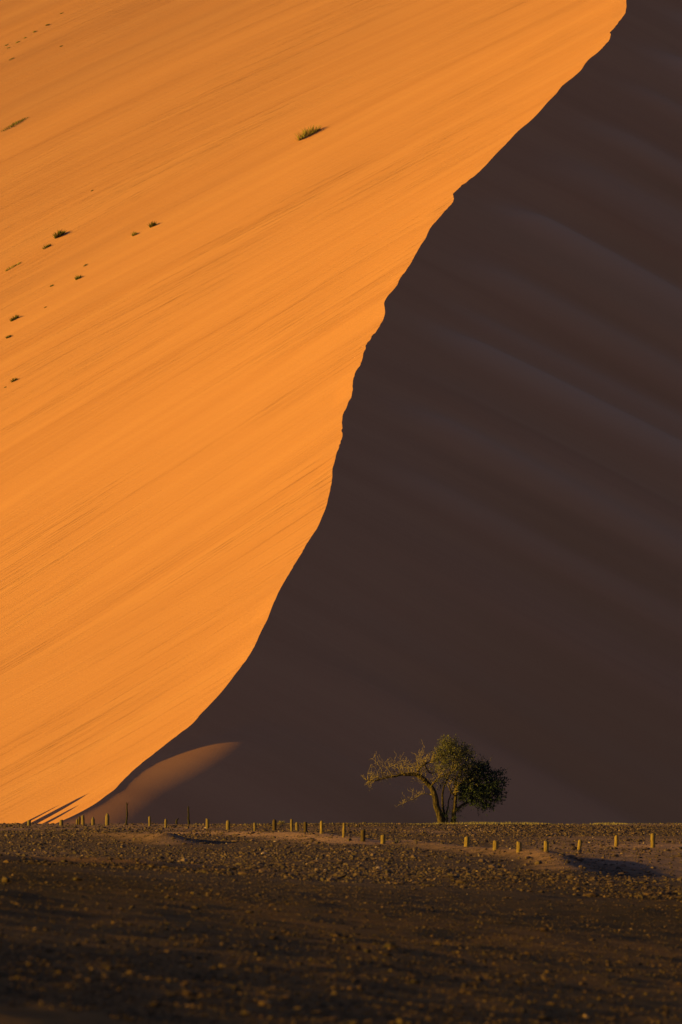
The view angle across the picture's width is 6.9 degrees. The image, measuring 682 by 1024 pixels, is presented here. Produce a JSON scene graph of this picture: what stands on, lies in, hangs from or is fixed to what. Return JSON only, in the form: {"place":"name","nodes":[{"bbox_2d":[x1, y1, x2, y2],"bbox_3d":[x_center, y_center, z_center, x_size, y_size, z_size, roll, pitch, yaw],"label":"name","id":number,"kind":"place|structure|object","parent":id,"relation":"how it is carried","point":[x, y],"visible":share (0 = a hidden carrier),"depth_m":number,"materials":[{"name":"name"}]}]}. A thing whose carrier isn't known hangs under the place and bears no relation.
{"place":"outdoors","nodes":[
{"label":"outdoors","id":0,"kind":"place"},
{"bbox_2d":[0,0,681,823],"bbox_3d":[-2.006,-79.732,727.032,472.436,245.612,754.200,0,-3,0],"label":"dune","id":1,"kind":"structure","parent":0,"point":[340,448],"depth_m":469.36,"materials":[{"name":"orange sand"}]},
{"bbox_2d":[1,117,25,130],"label":"dune shrub","id":2,"kind":"object","parent":1,"relation":"on","point":[12,124],"visible":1,"depth_m":620.95,"materials":[{"name":"green plant"}]},
{"bbox_2d":[52,229,65,238],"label":"dune shrub","id":3,"kind":"object","parent":1,"relation":"on","point":[58,234],"visible":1,"depth_m":572.47,"materials":[{"name":"green plant"}]},
{"bbox_2d":[297,125,320,139],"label":"dune shrub","id":4,"kind":"object","parent":1,"relation":"on","point":[305,134],"visible":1,"depth_m":580.17,"materials":[{"name":"green plant"}]},
{"bbox_2d":[0,822,681,1023],"bbox_3d":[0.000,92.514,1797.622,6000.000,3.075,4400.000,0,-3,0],"label":"ground","id":5,"kind":"structure","parent":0,"point":[34,1013],"depth_m":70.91,"materials":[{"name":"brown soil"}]},
{"bbox_2d":[81,815,84,824],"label":"marker post","id":6,"kind":"object","parent":5,"relation":"on","point":[82,820],"visible":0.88,"depth_m":342.94,"materials":[{"name":"brown wood"}]},
{"bbox_2d":[105,813,108,825],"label":"marker post","id":7,"kind":"object","parent":5,"relation":"on","point":[107,819],"visible":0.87,"depth_m":337.43,"materials":[{"name":"brown wood"}]},
{"bbox_2d":[125,802,127,824],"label":"dead stick","id":8,"kind":"object","parent":5,"relation":"on","point":[126,813],"visible":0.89,"depth_m":342.23,"materials":[{"name":"brown wood"}]},
{"bbox_2d":[206,818,208,828],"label":"marker post","id":9,"kind":"object","parent":5,"relation":"on","point":[207,823],"visible":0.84,"depth_m":298.22,"materials":[{"name":"brown wood"}]},
{"bbox_2d":[226,820,229,829],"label":"marker post","id":10,"kind":"object","parent":5,"relation":"on","point":[227,824],"visible":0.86,"depth_m":292.22,"materials":[{"name":"brown wood"}]},
{"bbox_2d":[272,819,276,830],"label":"marker post","id":11,"kind":"object","parent":5,"relation":"on","point":[274,824],"visible":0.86,"depth_m":288.75,"materials":[{"name":"brown wood"}]},
{"bbox_2d":[290,819,292,830],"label":"marker post","id":12,"kind":"object","parent":5,"relation":"on","point":[291,824],"visible":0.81,"depth_m":271.29,"materials":[{"name":"brown wood"}]},
{"bbox_2d":[295,822,298,830],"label":"marker post","id":13,"kind":"object","parent":5,"relation":"on","point":[297,826],"visible":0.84,"depth_m":286.26,"materials":[{"name":"brown wood"}]},
{"bbox_2d":[304,822,306,831],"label":"marker post","id":14,"kind":"object","parent":5,"relation":"on","point":[305,826],"visible":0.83,"depth_m":265.03,"materials":[{"name":"brown wood"}]},
{"bbox_2d":[320,821,322,833],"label":"marker post","id":15,"kind":"object","parent":5,"relation":"on","point":[321,827],"visible":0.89,"depth_m":216.87,"materials":[{"name":"brown wood"}]},
{"bbox_2d":[342,823,345,837],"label":"marker post","id":16,"kind":"object","parent":5,"relation":"on","point":[344,830],"visible":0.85,"depth_m":196.91,"materials":[{"name":"brown wood"}]},
{"bbox_2d":[360,829,365,841],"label":"marker post","id":17,"kind":"object","parent":5,"relation":"on","point":[363,831],"visible":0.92,"depth_m":192.87,"materials":[{"name":"brown wood"}]},
{"bbox_2d":[381,834,385,843],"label":"marker post","id":18,"kind":"object","parent":5,"relation":"on","point":[383,838],"visible":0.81,"depth_m":192.37,"materials":[{"name":"brown wood"}]},
{"bbox_2d":[363,734,510,823],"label":"camel thorn tree","id":19,"kind":"object","parent":5,"relation":"on","point":[475,778],"visible":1,"depth_m":350.51,"materials":[{"name":"green plant"}]},
{"bbox_2d":[464,837,469,846],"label":"marker post","id":20,"kind":"object","parent":5,"relation":"on","point":[466,841],"visible":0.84,"depth_m":173.41,"materials":[{"name":"brown wood"}]},
{"bbox_2d":[493,841,497,849],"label":"marker post","id":21,"kind":"object","parent":5,"relation":"on","point":[495,845],"visible":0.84,"depth_m":163.16,"materials":[{"name":"brown wood"}]},
{"bbox_2d":[516,841,521,851],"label":"marker post","id":22,"kind":"object","parent":5,"relation":"on","point":[519,847],"visible":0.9,"depth_m":159.17,"materials":[{"name":"brown wood"}]},
{"bbox_2d":[544,841,548,851],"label":"marker post","id":23,"kind":"object","parent":5,"relation":"on","point":[546,845],"visible":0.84,"depth_m":155.69,"materials":[{"name":"brown wood"}]},
{"bbox_2d":[577,839,581,849],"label":"marker post","id":24,"kind":"object","parent":5,"relation":"on","point":[579,847],"visible":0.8,"depth_m":175.90,"materials":[{"name":"brown wood"}]},
{"bbox_2d":[614,835,618,846],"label":"marker post","id":25,"kind":"object","parent":5,"relation":"on","point":[616,841],"visible":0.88,"depth_m":183.15,"materials":[{"name":"brown wood"}]},
{"bbox_2d":[651,833,654,847],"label":"marker post","id":26,"kind":"object","parent":5,"relation":"on","point":[652,840],"visible":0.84,"depth_m":181.38,"materials":[{"name":"brown wood"}]},
{"bbox_2d":[195,821,678,825],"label":"dry grass","id":27,"kind":"structure","parent":0,"point":[530,823],"depth_m":343.66,"materials":[{"name":"plant"}]}
]}

